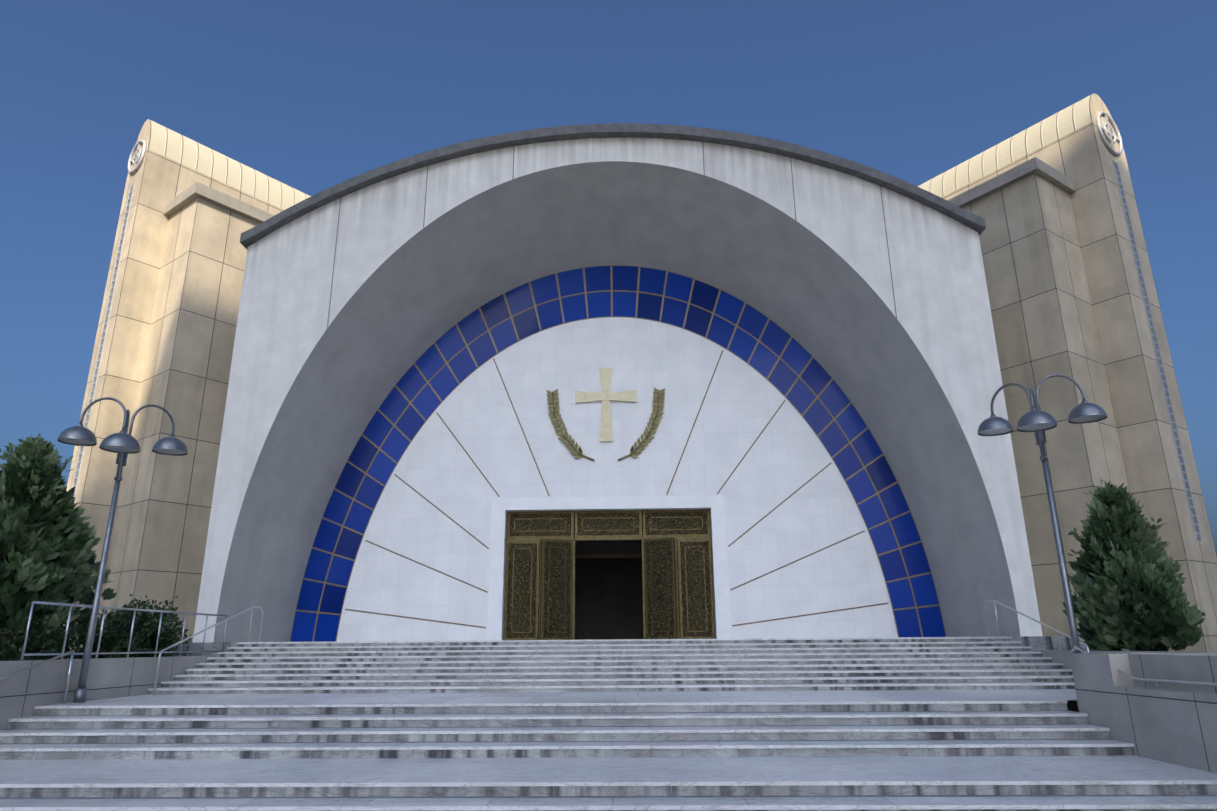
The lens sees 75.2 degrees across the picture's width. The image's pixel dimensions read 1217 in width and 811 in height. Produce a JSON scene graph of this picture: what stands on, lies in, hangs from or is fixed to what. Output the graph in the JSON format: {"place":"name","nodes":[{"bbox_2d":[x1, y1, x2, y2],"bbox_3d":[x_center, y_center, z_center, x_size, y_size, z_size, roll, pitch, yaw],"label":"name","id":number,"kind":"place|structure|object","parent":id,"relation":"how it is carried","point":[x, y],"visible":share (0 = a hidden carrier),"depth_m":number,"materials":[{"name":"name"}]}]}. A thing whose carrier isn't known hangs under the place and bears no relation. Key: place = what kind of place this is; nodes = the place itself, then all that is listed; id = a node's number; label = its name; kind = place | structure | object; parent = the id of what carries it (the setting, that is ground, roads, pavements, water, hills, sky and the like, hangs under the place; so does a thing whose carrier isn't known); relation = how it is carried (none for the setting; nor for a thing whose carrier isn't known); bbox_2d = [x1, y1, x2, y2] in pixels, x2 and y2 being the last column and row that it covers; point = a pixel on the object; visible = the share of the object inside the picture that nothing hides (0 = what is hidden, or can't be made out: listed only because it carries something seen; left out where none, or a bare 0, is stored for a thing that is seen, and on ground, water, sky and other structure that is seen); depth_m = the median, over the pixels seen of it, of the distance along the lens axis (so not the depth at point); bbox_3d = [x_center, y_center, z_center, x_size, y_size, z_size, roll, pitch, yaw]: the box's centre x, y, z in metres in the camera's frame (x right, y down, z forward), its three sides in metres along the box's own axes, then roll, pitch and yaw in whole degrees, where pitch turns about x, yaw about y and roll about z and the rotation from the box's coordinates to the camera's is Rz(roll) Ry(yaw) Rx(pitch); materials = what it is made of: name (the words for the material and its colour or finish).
{"place":"outdoors","nodes":[
{"label":"outdoors","id":0,"kind":"place"},
{"bbox_2d":[0,0,1216,556],"label":"sky","id":1,"kind":"structure","parent":0,"point":[312,97],"materials":[{"name":"blue"}]},
{"bbox_2d":[214,161,1019,641],"bbox_3d":[0.101,-0.268,27.067,23.320,15.930,4.050,-1,-17,1],"label":"archway","id":2,"kind":"object","parent":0,"point":[424,289],"visible":1,"depth_m":27.46,"materials":[{"name":"grey concrete"}]},
{"bbox_2d":[192,137,1042,642],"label":"portal wall","id":3,"kind":"structure","parent":0,"point":[916,267],"depth_m":26.21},
{"bbox_2d":[240,123,985,248],"bbox_3d":[0.172,-5.806,33.275,24.800,4.340,13.370,-1,-17,1],"label":"roof edge","id":4,"kind":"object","parent":3,"relation":"attached to","point":[251,236],"depth_m":27.21,"materials":[{"name":"grey metal"}]},
{"label":"planter soil","id":5,"kind":"structure","parent":0,"visible":0},
{"bbox_2d":[0,433,116,660],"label":"conifer tree","id":6,"kind":"object","parent":5,"relation":"on","point":[48,539],"visible":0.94,"depth_m":16.99,"materials":[{"name":"green plant"}]},
{"bbox_2d":[0,594,190,660],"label":"planter shrubs","id":7,"kind":"object","parent":5,"relation":"on","point":[116,631],"visible":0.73,"depth_m":17.80,"materials":[{"name":"green plant"}]},
{"bbox_2d":[62,119,370,673],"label":"tower","id":8,"kind":"structure","parent":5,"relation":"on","point":[191,211],"depth_m":28.71,"materials":[{"name":"beige stone"}]},
{"bbox_2d":[792,93,1216,664],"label":"tower","id":9,"kind":"structure","parent":5,"relation":"on","point":[1070,283],"depth_m":27.62,"materials":[{"name":"beige stone"}]},
{"bbox_2d":[1062,478,1205,650],"bbox_3d":[11.125,3.468,17.185,2.442,3.867,3.350,-9,-19,25],"label":"conifer tree","id":10,"kind":"object","parent":5,"relation":"on","point":[1123,566],"visible":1,"depth_m":16.70,"materials":[{"name":"green plant"}]},
{"label":"ground","id":11,"kind":"structure","parent":0,"visible":0},
{"bbox_2d":[0,636,1216,810],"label":"stairs","id":12,"kind":"structure","parent":11,"relation":"on","point":[927,724],"depth_m":12.59,"materials":[{"name":"grey stone"}]},
{"bbox_2d":[57,397,187,702],"bbox_3d":[-10.196,2.702,15.711,2.157,6.006,2.269,-1,-17,1],"label":"street lamp","id":13,"kind":"object","parent":12,"relation":"on","point":[122,443],"visible":1,"depth_m":15.75,"materials":[{"name":"grey metal"}]},
{"bbox_2d":[0,600,1216,703],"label":"steel handrails","id":14,"kind":"object","parent":12,"relation":"on","point":[72,653],"visible":0.92,"depth_m":16.57,"materials":[{"name":"silver metal"}]},
{"bbox_2d":[487,495,730,639],"bbox_3d":[0.000,5.655,27.578,8.240,4.890,0.550,-1,-17,1],"label":"door surround","id":15,"kind":"object","parent":12,"relation":"on","point":[503,507],"visible":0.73,"depth_m":27.76,"materials":[{"name":"stone"}]},
{"bbox_2d":[504,509,714,639],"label":"bronze doors","id":16,"kind":"structure","parent":15,"relation":"attached to","point":[667,534],"depth_m":27.53,"materials":[{"name":"brown metal"}]},
{"bbox_2d":[336,317,897,641],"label":"wall","id":17,"kind":"structure","parent":12,"relation":"on","point":[787,456],"depth_m":28.31,"materials":[{"name":"white paint"}]},
{"bbox_2d":[546,368,664,460],"bbox_3d":[-0.095,0.305,28.959,4.405,3.548,0.087,-1,-17,1],"label":"cross and wheat emblem","id":18,"kind":"object","parent":17,"relation":"attached to","point":[605,396],"visible":0.96,"depth_m":28.97,"materials":[{"name":"gold metal"}]},
{"bbox_2d":[345,350,887,627],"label":"gold tympanum rays","id":19,"kind":"object","parent":17,"relation":"attached to","point":[666,494],"visible":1,"depth_m":27.85,"materials":[{"name":"gold metal"}]},
{"bbox_2d":[538,510,710,639],"bbox_3d":[0.113,7.042,31.388,7.260,4.480,7.550,-1,-17,1],"label":"doorway opening","id":20,"kind":"object","parent":12,"relation":"on","point":[608,591],"visible":0.15,"depth_m":34.76,"materials":[{"name":"brown wood"}]},
{"bbox_2d":[978,374,1107,653],"bbox_3d":[8.883,2.333,15.273,2.157,6.196,2.269,-1,-17,1],"label":"street lamp","id":21,"kind":"object","parent":12,"relation":"on","point":[1038,422],"visible":0.98,"depth_m":15.52,"materials":[{"name":"grey metal"}]},
{"bbox_3d":[0.223,0.814,31.439,24.560,17.390,13.050,-1,-17,1],"label":"portal","id":22,"kind":"object","parent":12,"relation":"on","visible":0},
{"bbox_2d":[290,266,945,641],"bbox_3d":[0.163,1.239,28.694,22.123,13.933,0.022,-1,-17,1],"label":"tiled arch band","id":23,"kind":"object","parent":22,"relation":"attached to","point":[796,356],"visible":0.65,"depth_m":29.10,"materials":[{"name":"blue tile"}]},
{"bbox_2d":[290,265,945,641],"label":"tile joints","id":24,"kind":"object","parent":22,"relation":"attached to","point":[899,548],"visible":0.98,"depth_m":29.13,"materials":[{"name":"gold metal"}]},
{"bbox_2d":[0,650,1216,773],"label":"granite walls","id":25,"kind":"structure","parent":11,"relation":"on","point":[1175,724],"depth_m":12.30,"materials":[{"name":"grey stone"}]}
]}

